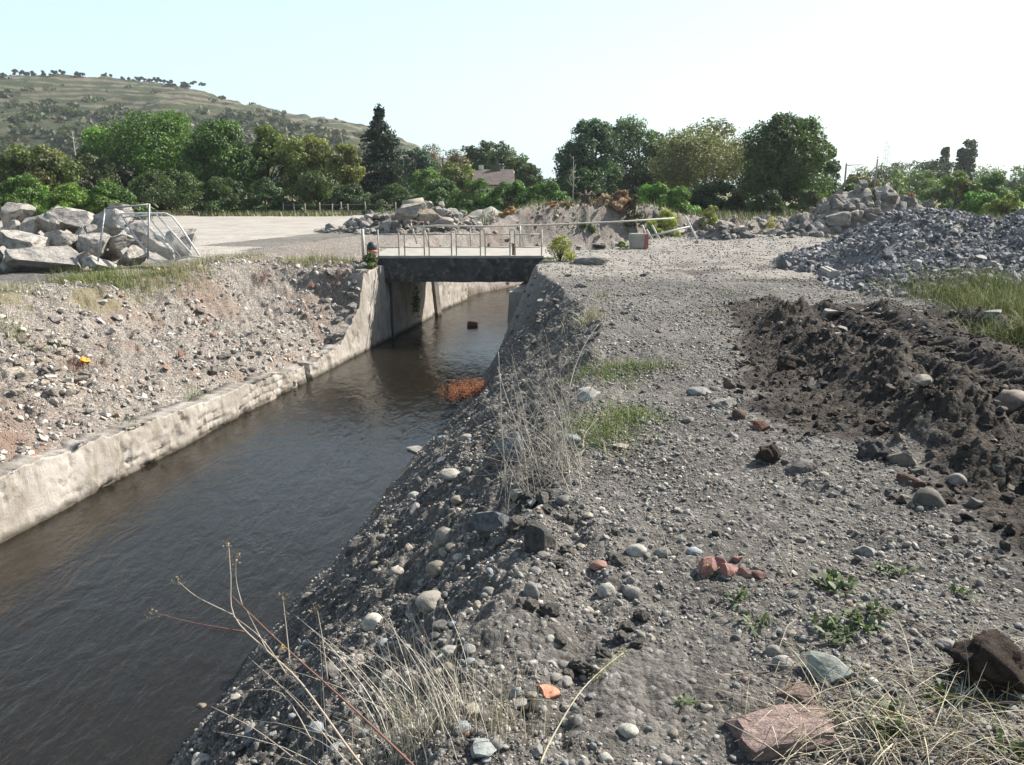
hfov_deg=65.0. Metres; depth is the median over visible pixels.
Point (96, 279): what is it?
grass tuft
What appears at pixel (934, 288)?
grass tuft
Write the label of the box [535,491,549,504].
earth clod
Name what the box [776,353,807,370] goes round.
earth clod
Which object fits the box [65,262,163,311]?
grass tuft
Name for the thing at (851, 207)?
broken slab
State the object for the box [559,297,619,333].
grass tuft
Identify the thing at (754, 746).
stone slab
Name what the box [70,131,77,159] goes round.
bare tree
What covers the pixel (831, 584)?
weed
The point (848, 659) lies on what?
cobble
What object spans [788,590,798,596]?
cobble
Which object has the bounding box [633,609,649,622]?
earth clod
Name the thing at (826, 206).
broken slab
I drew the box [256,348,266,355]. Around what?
rubble block
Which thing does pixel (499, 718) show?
straw clump
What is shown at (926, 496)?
cobble
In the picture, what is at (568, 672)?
earth clod
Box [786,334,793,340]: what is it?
earth clod
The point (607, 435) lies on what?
grass tuft
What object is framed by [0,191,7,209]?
shrub
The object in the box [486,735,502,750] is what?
cobble
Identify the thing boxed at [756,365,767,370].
stone
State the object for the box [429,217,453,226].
stone slab
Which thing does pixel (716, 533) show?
stone
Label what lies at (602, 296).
grass tuft
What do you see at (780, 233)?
broken slab
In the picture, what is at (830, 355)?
earth clod
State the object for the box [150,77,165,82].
hilltop tree
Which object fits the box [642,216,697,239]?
fallen railing
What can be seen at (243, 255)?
grass tuft
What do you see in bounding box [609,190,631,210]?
brush pile
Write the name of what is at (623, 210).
charred branch
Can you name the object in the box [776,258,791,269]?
stone
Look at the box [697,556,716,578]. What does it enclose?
stone
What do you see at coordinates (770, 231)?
broken slab
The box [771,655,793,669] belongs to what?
cobble
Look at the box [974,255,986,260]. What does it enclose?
heap stone
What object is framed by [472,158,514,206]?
house
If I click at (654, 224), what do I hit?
creeping plants
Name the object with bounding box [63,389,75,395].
rubble block
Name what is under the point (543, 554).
cobble
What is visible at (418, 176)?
tree
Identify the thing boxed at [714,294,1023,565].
earth crumbs
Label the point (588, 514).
cobble
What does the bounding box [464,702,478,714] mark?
cobble
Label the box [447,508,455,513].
cobble
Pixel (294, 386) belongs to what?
stone slab
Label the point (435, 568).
cobble
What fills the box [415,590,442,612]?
cobble
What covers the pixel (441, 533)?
cobble
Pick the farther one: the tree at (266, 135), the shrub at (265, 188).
the tree at (266, 135)
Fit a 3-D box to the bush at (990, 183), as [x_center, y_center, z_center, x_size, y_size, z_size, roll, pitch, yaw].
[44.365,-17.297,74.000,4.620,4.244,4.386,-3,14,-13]
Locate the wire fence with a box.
[282,202,395,213]
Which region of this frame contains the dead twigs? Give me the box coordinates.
[482,318,600,434]
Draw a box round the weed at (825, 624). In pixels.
[802,612,843,631]
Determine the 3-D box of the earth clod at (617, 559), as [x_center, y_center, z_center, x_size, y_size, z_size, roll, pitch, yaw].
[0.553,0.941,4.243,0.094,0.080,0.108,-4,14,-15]
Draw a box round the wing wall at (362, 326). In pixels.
[298,267,383,381]
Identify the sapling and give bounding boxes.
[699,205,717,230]
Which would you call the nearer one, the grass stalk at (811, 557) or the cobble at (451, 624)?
the cobble at (451, 624)
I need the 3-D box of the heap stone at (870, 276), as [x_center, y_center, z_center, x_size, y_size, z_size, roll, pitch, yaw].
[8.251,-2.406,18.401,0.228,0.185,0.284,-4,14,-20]
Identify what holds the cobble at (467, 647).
on the ground at (96, 667)
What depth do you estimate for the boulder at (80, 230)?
23.08 m
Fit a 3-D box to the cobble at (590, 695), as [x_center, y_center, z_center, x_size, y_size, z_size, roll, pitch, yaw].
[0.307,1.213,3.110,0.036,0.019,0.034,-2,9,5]
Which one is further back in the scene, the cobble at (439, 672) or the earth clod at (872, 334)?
the earth clod at (872, 334)
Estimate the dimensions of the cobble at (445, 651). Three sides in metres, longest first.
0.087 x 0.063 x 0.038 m
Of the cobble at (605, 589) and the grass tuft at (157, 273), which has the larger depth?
the grass tuft at (157, 273)
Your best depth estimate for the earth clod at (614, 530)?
4.51 m
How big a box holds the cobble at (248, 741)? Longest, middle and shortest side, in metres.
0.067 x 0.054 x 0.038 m
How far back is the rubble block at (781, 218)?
54.38 m
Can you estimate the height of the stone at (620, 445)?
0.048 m
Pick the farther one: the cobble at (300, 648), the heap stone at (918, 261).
the heap stone at (918, 261)
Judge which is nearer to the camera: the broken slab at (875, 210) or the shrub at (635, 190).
the broken slab at (875, 210)
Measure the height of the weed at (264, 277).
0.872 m
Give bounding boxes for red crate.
[467,321,477,326]
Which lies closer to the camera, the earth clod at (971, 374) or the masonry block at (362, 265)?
the earth clod at (971, 374)
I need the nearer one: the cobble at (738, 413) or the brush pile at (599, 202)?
the cobble at (738, 413)
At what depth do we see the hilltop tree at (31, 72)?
494.27 m
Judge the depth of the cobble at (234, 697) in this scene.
5.88 m
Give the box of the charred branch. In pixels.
[612,205,630,212]
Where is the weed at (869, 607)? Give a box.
[857,597,896,618]
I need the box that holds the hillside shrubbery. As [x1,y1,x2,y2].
[0,74,628,192]
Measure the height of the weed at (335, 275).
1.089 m
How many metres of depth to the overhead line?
84.73 m
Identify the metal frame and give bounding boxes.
[96,203,149,270]
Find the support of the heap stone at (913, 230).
on the crushed stone
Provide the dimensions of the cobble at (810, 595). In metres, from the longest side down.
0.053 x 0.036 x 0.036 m
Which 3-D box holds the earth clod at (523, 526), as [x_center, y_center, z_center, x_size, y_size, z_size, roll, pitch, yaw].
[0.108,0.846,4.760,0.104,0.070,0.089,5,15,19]
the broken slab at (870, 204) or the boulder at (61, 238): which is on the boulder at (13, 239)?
the boulder at (61, 238)
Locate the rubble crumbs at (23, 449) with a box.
[0,256,353,461]
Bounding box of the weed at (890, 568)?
[869,560,918,580]
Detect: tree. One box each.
[0,144,84,204]
[11,68,29,74]
[18,70,36,75]
[41,70,56,75]
[49,152,142,198]
[50,69,65,74]
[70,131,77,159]
[71,125,113,185]
[74,71,85,75]
[87,108,202,209]
[134,76,158,81]
[147,159,206,209]
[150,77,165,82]
[165,81,205,87]
[174,118,268,197]
[240,124,290,207]
[274,133,337,199]
[325,143,365,211]
[340,103,420,210]
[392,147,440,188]
[407,166,442,194]
[422,143,471,175]
[440,160,474,201]
[459,140,500,191]
[484,140,531,196]
[517,163,543,195]
[539,177,554,196]
[552,118,623,191]
[553,166,605,201]
[567,155,579,197]
[596,114,671,195]
[643,116,755,197]
[650,150,694,190]
[731,111,840,202]
[808,142,841,197]
[939,147,949,183]
[955,147,964,170]
[962,139,978,180]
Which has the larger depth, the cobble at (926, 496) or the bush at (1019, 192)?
the bush at (1019, 192)
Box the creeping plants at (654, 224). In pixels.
[646,220,664,238]
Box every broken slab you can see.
[768,229,780,233]
[777,230,786,235]
[782,226,792,231]
[789,215,795,221]
[792,224,800,230]
[799,212,809,221]
[800,232,808,236]
[808,207,815,212]
[808,230,818,235]
[811,231,823,237]
[816,199,823,206]
[816,214,825,219]
[817,202,830,213]
[829,194,844,197]
[830,198,843,210]
[830,226,841,232]
[836,189,842,194]
[845,204,855,210]
[850,209,860,220]
[854,184,861,193]
[855,203,866,207]
[857,179,868,190]
[863,212,878,219]
[867,202,873,206]
[869,208,881,213]
[875,186,888,200]
[881,192,897,203]
[884,182,893,191]
[898,201,906,210]
[905,196,917,206]
[920,199,935,207]
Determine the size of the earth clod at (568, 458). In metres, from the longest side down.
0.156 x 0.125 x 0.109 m
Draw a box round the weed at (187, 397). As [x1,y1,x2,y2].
[172,380,222,438]
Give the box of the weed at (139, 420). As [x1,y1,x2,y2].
[110,404,173,473]
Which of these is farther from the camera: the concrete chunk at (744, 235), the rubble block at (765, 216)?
the rubble block at (765, 216)
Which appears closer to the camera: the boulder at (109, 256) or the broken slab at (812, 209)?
the boulder at (109, 256)
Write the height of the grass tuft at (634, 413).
0.251 m
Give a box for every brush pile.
[593,193,612,206]
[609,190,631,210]
[624,194,645,228]
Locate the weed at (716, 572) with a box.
[698,564,719,574]
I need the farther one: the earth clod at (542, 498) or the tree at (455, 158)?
the tree at (455, 158)
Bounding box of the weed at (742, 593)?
[724,586,753,607]
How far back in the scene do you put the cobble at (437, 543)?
5.78 m
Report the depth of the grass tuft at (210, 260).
24.11 m
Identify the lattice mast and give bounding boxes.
[882,139,890,165]
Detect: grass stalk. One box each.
[539,647,627,764]
[653,508,668,562]
[743,500,793,582]
[805,532,816,576]
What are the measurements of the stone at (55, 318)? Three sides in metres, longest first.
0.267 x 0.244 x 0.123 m
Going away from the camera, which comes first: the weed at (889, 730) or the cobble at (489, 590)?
the weed at (889, 730)
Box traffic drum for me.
[367,242,377,255]
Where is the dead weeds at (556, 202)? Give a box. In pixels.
[542,201,573,207]
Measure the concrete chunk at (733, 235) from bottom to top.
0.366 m
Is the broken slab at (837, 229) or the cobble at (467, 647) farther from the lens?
the broken slab at (837, 229)
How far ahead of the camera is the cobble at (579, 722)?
2.93 m
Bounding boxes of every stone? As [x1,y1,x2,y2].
[49,314,62,321]
[80,356,89,362]
[97,299,107,304]
[111,314,122,320]
[165,298,173,302]
[191,752,209,764]
[242,722,255,744]
[265,308,272,314]
[298,398,312,402]
[301,592,313,600]
[323,664,338,677]
[344,536,363,557]
[358,728,368,737]
[361,662,374,669]
[404,543,412,551]
[407,445,421,453]
[409,502,419,514]
[421,712,439,723]
[436,653,444,660]
[437,457,446,464]
[438,547,449,556]
[438,638,446,643]
[470,738,496,758]
[498,756,506,760]
[510,488,526,501]
[514,570,523,577]
[514,697,526,708]
[526,498,535,508]
[531,742,544,756]
[535,684,559,698]
[553,512,561,519]
[577,387,601,400]
[612,443,628,448]
[660,583,669,589]
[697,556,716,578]
[711,529,721,538]
[715,555,726,565]
[720,563,738,576]
[723,377,736,387]
[733,556,742,561]
[736,382,748,388]
[737,565,754,578]
[752,420,769,430]
[752,570,766,579]
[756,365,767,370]
[762,321,772,326]
[770,207,1023,296]
[772,697,782,704]
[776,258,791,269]
[787,458,812,472]
[796,265,804,271]
[805,376,817,385]
[805,650,853,683]
[807,260,816,264]
[820,308,841,319]
[822,258,832,263]
[833,285,844,289]
[836,423,849,430]
[837,326,847,331]
[845,249,851,254]
[856,545,874,557]
[858,639,867,646]
[862,268,871,275]
[863,244,872,249]
[866,274,877,278]
[882,240,890,246]
[882,247,893,252]
[883,267,891,274]
[884,251,893,257]
[886,452,917,466]
[890,232,901,238]
[891,264,900,269]
[893,431,904,441]
[896,223,905,227]
[896,471,926,486]
[897,211,904,216]
[897,291,905,296]
[898,264,911,268]
[899,278,909,284]
[901,250,908,255]
[902,372,911,377]
[908,229,919,236]
[911,374,931,385]
[912,259,921,264]
[916,241,925,247]
[929,223,940,228]
[943,249,949,256]
[945,267,956,272]
[949,228,957,232]
[966,526,977,532]
[967,497,985,506]
[968,232,978,237]
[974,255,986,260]
[984,309,1001,317]
[985,261,996,267]
[986,515,999,521]
[991,464,1002,471]
[1005,483,1015,490]
[1007,271,1018,277]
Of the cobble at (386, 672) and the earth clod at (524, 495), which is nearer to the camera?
the cobble at (386, 672)
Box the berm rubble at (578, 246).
[427,203,787,286]
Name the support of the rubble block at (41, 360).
on the ground at (96, 667)
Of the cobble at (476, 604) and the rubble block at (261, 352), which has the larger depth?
the rubble block at (261, 352)
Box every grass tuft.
[0,277,71,306]
[0,310,61,359]
[31,270,102,284]
[41,262,119,282]
[58,264,142,303]
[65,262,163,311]
[104,260,186,308]
[124,258,213,300]
[149,254,215,295]
[161,254,228,293]
[180,248,236,265]
[212,249,279,258]
[267,254,318,271]
[284,253,339,267]
[287,252,348,265]
[318,250,361,266]
[495,397,681,473]
[536,346,693,411]
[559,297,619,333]
[566,351,724,380]
[580,393,678,438]
[588,289,625,301]
[669,306,747,319]
[705,287,752,297]
[852,254,946,297]
[863,261,1002,302]
[903,257,1022,304]
[908,256,1023,300]
[913,278,1023,313]
[924,283,1023,320]
[927,281,1023,316]
[937,258,1023,298]
[941,297,1023,348]
[974,278,1023,305]
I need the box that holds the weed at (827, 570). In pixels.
[812,568,849,589]
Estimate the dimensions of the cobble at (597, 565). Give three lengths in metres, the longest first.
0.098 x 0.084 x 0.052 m
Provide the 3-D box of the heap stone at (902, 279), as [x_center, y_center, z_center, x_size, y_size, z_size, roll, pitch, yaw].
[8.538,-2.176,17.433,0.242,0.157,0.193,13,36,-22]
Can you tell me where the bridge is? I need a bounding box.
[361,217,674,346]
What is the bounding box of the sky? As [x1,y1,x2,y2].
[0,0,1023,186]
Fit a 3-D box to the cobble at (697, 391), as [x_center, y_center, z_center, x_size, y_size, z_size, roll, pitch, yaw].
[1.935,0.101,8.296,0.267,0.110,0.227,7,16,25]
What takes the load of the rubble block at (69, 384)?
on the ground at (96, 667)
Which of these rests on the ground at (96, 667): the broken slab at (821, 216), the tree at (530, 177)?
the tree at (530, 177)
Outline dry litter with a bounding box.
[693,565,1023,764]
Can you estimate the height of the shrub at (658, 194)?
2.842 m
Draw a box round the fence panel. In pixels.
[115,213,200,263]
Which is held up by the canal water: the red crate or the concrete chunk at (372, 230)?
the red crate
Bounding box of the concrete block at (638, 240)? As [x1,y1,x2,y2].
[628,233,648,248]
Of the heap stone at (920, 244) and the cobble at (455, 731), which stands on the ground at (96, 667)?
the cobble at (455, 731)
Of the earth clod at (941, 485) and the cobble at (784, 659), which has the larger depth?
the earth clod at (941, 485)
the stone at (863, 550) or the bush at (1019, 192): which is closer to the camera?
the stone at (863, 550)
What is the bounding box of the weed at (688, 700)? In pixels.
[673,692,701,710]
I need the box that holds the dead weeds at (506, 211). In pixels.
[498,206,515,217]
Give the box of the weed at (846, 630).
[812,614,860,645]
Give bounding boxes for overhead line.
[843,157,878,186]
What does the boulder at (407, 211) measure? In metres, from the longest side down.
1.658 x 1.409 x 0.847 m
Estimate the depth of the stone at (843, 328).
12.87 m
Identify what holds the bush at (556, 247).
on the ground at (96, 667)
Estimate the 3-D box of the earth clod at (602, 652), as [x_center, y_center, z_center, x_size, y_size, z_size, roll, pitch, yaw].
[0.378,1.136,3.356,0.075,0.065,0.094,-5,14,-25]
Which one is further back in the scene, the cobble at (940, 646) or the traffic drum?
the traffic drum
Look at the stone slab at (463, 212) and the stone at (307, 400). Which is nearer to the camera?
the stone at (307, 400)
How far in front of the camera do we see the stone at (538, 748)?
2.75 m
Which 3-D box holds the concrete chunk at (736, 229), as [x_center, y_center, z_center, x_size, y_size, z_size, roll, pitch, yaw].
[9.793,-6.657,35.013,0.495,0.390,0.357,-3,14,-11]
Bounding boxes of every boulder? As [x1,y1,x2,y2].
[0,202,35,225]
[0,220,20,229]
[0,230,53,248]
[0,253,19,272]
[4,246,88,271]
[19,216,39,233]
[36,211,67,233]
[44,230,77,246]
[47,206,84,211]
[49,210,95,232]
[73,227,85,245]
[74,245,122,261]
[76,233,110,256]
[77,250,90,266]
[81,255,116,270]
[84,224,109,233]
[93,209,133,236]
[106,202,134,215]
[108,234,135,253]
[117,245,146,265]
[127,233,145,248]
[129,223,152,239]
[140,233,163,252]
[150,241,174,259]
[164,228,196,258]
[392,202,426,219]
[471,511,508,535]
[496,431,522,463]
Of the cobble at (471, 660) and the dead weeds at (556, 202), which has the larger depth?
the dead weeds at (556, 202)
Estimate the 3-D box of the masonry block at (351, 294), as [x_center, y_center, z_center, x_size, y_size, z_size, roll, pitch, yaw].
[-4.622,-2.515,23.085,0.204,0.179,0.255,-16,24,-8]
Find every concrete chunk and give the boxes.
[196,308,204,313]
[325,223,338,231]
[325,267,340,275]
[337,225,345,231]
[348,219,357,225]
[364,214,373,219]
[369,228,376,233]
[373,215,382,219]
[381,224,391,228]
[391,223,401,229]
[436,209,447,216]
[438,201,444,208]
[470,219,477,224]
[696,230,702,235]
[705,225,714,231]
[716,221,728,230]
[720,224,726,229]
[720,229,730,233]
[731,233,736,238]
[732,225,740,232]
[741,232,750,238]
[800,217,813,230]
[807,222,830,231]
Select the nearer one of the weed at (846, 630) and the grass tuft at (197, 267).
the weed at (846, 630)
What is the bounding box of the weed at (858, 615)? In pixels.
[835,605,885,633]
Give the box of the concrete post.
[820,266,840,277]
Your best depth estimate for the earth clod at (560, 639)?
3.50 m
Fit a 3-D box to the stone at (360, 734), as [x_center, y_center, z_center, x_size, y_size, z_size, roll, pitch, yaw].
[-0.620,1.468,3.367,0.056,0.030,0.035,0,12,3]
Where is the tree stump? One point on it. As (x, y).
(586, 198)
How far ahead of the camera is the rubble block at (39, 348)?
15.23 m
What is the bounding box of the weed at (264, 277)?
[237,266,273,288]
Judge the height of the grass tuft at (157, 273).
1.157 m
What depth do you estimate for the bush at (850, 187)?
67.72 m
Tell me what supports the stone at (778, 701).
on the ground at (96, 667)
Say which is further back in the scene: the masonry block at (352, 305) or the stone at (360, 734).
the masonry block at (352, 305)
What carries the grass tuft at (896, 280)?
on the ground at (96, 667)
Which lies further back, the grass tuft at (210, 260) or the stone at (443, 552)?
the grass tuft at (210, 260)
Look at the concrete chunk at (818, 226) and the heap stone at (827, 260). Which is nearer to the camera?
the heap stone at (827, 260)
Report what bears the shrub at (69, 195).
on the ground at (96, 667)
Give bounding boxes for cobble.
[194,703,207,714]
[230,693,240,700]
[244,737,253,745]
[296,645,306,651]
[302,639,309,646]
[308,721,323,735]
[328,742,341,752]
[338,725,345,735]
[354,654,363,662]
[361,612,381,632]
[365,712,373,719]
[370,561,379,565]
[377,534,385,539]
[377,638,387,647]
[379,714,388,721]
[382,669,391,676]
[388,566,403,575]
[399,654,408,661]
[401,644,412,656]
[407,491,419,499]
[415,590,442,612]
[426,560,446,577]
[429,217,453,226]
[429,632,439,640]
[432,538,444,547]
[432,619,447,632]
[434,668,441,674]
[435,526,450,541]
[438,468,459,479]
[441,591,448,598]
[441,645,455,655]
[444,662,453,670]
[445,541,456,551]
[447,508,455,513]
[448,620,455,626]
[450,495,463,503]
[452,553,462,560]
[452,726,462,735]
[454,484,462,491]
[455,721,470,730]
[459,434,471,441]
[461,467,471,477]
[462,643,475,654]
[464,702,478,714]
[466,658,474,664]
[473,600,481,609]
[482,586,494,595]
[486,567,492,574]
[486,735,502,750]
[494,537,506,544]
[507,642,516,647]
[524,581,539,599]
[526,691,537,698]
[528,566,541,573]
[535,583,541,589]
[537,551,549,558]
[539,620,546,627]
[546,634,554,641]
[550,672,560,681]
[556,495,568,505]
[558,660,568,669]
[561,705,570,711]
[562,675,572,687]
[565,526,573,533]
[567,434,580,442]
[570,703,578,709]
[572,714,582,726]
[576,543,584,548]
[583,512,592,517]
[585,613,593,618]
[587,693,595,698]
[589,560,606,569]
[597,582,615,597]
[599,752,613,762]
[618,723,638,737]
[622,585,641,598]
[626,544,646,556]
[654,547,670,557]
[667,728,677,737]
[678,537,685,542]
[682,417,693,422]
[686,387,711,395]
[686,547,701,555]
[689,678,696,683]
[709,386,720,390]
[713,612,721,616]
[732,409,746,417]
[753,648,759,653]
[765,504,773,509]
[765,645,781,656]
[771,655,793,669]
[781,459,789,463]
[786,629,796,636]
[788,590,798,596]
[795,537,806,542]
[807,593,817,597]
[809,566,820,572]
[810,625,817,631]
[819,471,828,476]
[825,695,833,700]
[833,507,844,512]
[843,657,851,661]
[862,594,872,600]
[866,677,878,686]
[900,753,907,759]
[912,487,946,506]
[935,642,944,649]
[938,638,954,649]
[947,473,966,485]
[948,598,957,602]
[994,389,1023,414]
[996,730,1011,739]
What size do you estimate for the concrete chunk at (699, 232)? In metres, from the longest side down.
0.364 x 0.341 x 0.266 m
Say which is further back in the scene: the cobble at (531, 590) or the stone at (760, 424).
the stone at (760, 424)
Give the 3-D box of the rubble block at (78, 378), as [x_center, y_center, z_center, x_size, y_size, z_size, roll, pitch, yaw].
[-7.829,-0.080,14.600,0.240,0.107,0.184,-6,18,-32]
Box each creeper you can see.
[359,252,377,268]
[410,282,420,323]
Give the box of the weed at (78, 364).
[55,350,101,374]
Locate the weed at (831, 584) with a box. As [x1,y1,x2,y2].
[820,568,865,599]
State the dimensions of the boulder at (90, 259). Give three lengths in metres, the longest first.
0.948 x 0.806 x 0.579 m
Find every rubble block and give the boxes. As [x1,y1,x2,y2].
[6,366,23,372]
[9,387,25,394]
[13,333,27,342]
[13,359,24,366]
[15,371,34,377]
[16,376,31,382]
[19,382,30,387]
[30,346,43,350]
[31,344,43,346]
[33,352,46,356]
[36,357,48,362]
[38,379,49,385]
[41,366,49,374]
[44,386,60,396]
[51,362,66,372]
[54,355,64,359]
[56,339,70,346]
[58,350,68,355]
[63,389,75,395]
[64,382,73,386]
[64,386,79,393]
[74,375,88,381]
[78,372,91,377]
[200,364,209,369]
[207,366,220,372]
[218,352,231,358]
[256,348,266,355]
[575,283,586,287]
[758,214,770,219]
[776,216,786,222]
[814,219,825,223]
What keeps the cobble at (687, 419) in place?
on the ground at (96, 667)
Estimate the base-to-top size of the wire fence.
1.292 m
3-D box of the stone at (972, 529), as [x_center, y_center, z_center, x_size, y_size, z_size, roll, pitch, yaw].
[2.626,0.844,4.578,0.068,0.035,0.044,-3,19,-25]
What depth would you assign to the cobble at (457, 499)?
6.82 m
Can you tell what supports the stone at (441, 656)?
on the ground at (96, 667)
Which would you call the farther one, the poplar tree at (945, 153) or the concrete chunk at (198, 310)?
the poplar tree at (945, 153)
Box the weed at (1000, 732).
[978,717,1023,764]
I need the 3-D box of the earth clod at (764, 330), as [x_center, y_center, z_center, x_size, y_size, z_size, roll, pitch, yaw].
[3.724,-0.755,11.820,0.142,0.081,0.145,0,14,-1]
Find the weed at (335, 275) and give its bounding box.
[326,263,351,293]
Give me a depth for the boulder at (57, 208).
24.00 m
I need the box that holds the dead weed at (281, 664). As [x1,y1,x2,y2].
[144,539,413,764]
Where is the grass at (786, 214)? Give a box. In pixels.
[151,180,1010,236]
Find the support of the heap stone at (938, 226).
on the crushed stone
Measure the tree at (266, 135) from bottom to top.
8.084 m
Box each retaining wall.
[0,365,306,553]
[431,282,467,317]
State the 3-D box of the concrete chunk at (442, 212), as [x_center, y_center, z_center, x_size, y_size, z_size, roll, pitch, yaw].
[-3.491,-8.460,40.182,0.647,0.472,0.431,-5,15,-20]
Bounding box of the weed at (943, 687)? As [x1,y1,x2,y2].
[911,670,986,710]
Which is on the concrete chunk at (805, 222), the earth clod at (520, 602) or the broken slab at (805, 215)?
the broken slab at (805, 215)
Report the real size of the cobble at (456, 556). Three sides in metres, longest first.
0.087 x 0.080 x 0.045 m
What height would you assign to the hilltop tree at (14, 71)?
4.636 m
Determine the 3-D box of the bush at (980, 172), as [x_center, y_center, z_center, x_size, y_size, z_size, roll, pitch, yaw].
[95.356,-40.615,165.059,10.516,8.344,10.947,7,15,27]
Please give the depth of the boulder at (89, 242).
22.39 m
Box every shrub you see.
[0,172,52,218]
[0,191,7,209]
[33,182,103,215]
[76,178,152,219]
[127,167,223,212]
[191,176,266,215]
[238,176,297,213]
[285,170,346,213]
[325,182,373,212]
[357,182,415,212]
[412,177,467,211]
[432,374,487,404]
[444,178,504,214]
[453,325,623,512]
[478,180,537,211]
[518,180,571,207]
[588,225,595,232]
[591,184,618,200]
[617,241,628,247]
[628,186,640,198]
[637,181,673,211]
[666,185,701,214]
[687,180,735,214]
[727,188,752,213]
[746,189,797,215]
[758,217,776,231]
[786,188,822,212]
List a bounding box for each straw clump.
[232,582,595,764]
[471,617,605,755]
[682,619,1023,764]
[686,647,1012,764]
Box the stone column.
[402,198,423,204]
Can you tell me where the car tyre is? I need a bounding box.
[593,243,605,247]
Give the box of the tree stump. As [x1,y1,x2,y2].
[573,190,597,205]
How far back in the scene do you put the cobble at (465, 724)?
2.88 m
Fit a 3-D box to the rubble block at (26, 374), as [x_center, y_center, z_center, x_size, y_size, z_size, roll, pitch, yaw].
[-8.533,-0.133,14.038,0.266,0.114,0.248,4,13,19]
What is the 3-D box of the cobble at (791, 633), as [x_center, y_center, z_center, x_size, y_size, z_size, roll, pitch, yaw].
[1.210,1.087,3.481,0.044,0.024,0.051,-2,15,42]
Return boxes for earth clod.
[475,506,492,512]
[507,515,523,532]
[515,597,526,609]
[517,499,534,511]
[518,491,532,499]
[520,519,534,529]
[522,697,538,715]
[525,596,538,609]
[527,485,543,493]
[531,456,546,467]
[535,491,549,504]
[539,478,549,487]
[539,602,559,617]
[542,504,552,514]
[552,557,567,568]
[554,632,566,645]
[557,544,576,555]
[560,511,577,524]
[561,454,575,464]
[562,668,574,680]
[568,656,585,671]
[568,736,575,745]
[575,661,592,676]
[576,699,584,706]
[594,645,611,658]
[607,551,625,565]
[611,527,621,535]
[612,630,629,644]
[616,620,635,631]
[630,637,643,648]
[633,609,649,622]
[755,444,781,463]
[760,328,769,332]
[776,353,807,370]
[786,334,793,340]
[793,406,803,414]
[806,332,817,337]
[827,352,835,358]
[829,410,838,416]
[856,438,890,458]
[866,418,876,422]
[869,332,877,336]
[871,422,890,433]
[922,388,935,397]
[935,345,949,351]
[936,483,943,487]
[941,494,952,503]
[946,323,958,328]
[949,386,958,390]
[959,371,975,378]
[959,443,972,449]
[981,424,992,426]
[982,386,1000,398]
[993,521,1004,528]
[994,435,1003,440]
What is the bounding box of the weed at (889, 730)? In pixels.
[863,697,933,751]
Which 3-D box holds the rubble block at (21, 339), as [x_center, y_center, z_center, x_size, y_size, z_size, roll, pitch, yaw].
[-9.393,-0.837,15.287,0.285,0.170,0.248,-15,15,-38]
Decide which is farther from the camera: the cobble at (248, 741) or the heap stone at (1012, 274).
the heap stone at (1012, 274)
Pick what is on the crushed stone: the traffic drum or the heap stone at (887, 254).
the heap stone at (887, 254)
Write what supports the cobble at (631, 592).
on the ground at (96, 667)
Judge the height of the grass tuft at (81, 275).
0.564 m
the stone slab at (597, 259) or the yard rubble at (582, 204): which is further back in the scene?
the yard rubble at (582, 204)
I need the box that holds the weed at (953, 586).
[943,581,980,601]
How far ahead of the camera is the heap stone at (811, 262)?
21.36 m
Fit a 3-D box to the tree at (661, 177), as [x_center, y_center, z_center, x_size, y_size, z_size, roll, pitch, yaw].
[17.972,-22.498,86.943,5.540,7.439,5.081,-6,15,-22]
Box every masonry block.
[339,331,345,337]
[340,289,349,295]
[340,312,347,317]
[347,292,354,296]
[347,302,356,308]
[348,284,354,289]
[351,269,361,272]
[357,262,366,268]
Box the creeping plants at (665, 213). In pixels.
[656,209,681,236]
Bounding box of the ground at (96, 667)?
[0,187,1023,764]
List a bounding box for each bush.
[543,235,577,261]
[826,173,881,199]
[827,183,855,197]
[850,163,905,181]
[872,169,951,200]
[888,160,923,195]
[907,158,964,192]
[913,184,953,208]
[929,170,986,209]
[956,189,997,214]
[971,163,1004,179]
[973,171,1012,198]
[978,165,1023,195]
[980,193,1023,217]
[1002,185,1023,204]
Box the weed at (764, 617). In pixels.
[731,610,775,637]
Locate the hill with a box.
[0,74,450,194]
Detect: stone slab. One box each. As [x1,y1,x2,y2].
[268,390,277,406]
[292,380,296,390]
[357,217,365,225]
[360,221,369,227]
[403,219,413,225]
[417,208,440,220]
[452,212,463,220]
[459,210,466,215]
[524,521,555,554]
[573,254,612,264]
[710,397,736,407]
[724,704,835,761]
[777,683,819,705]
[825,211,850,226]
[890,203,897,209]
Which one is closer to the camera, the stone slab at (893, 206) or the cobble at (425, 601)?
the cobble at (425, 601)
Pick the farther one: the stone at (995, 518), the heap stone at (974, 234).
the heap stone at (974, 234)
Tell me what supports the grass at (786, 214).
on the ground at (96, 667)
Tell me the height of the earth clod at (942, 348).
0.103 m
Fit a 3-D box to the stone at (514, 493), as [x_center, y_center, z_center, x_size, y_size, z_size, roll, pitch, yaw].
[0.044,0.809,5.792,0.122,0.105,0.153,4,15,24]
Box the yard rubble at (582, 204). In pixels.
[484,203,782,249]
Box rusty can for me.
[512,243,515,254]
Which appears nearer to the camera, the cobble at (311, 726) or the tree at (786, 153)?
the cobble at (311, 726)
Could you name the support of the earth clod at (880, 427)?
on the ground at (96, 667)
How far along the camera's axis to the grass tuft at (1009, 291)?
15.39 m
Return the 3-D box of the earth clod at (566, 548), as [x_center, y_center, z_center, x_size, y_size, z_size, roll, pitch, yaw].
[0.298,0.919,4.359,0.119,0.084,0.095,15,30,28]
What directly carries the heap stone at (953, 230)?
on the crushed stone
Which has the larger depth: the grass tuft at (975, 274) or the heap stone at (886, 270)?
the heap stone at (886, 270)

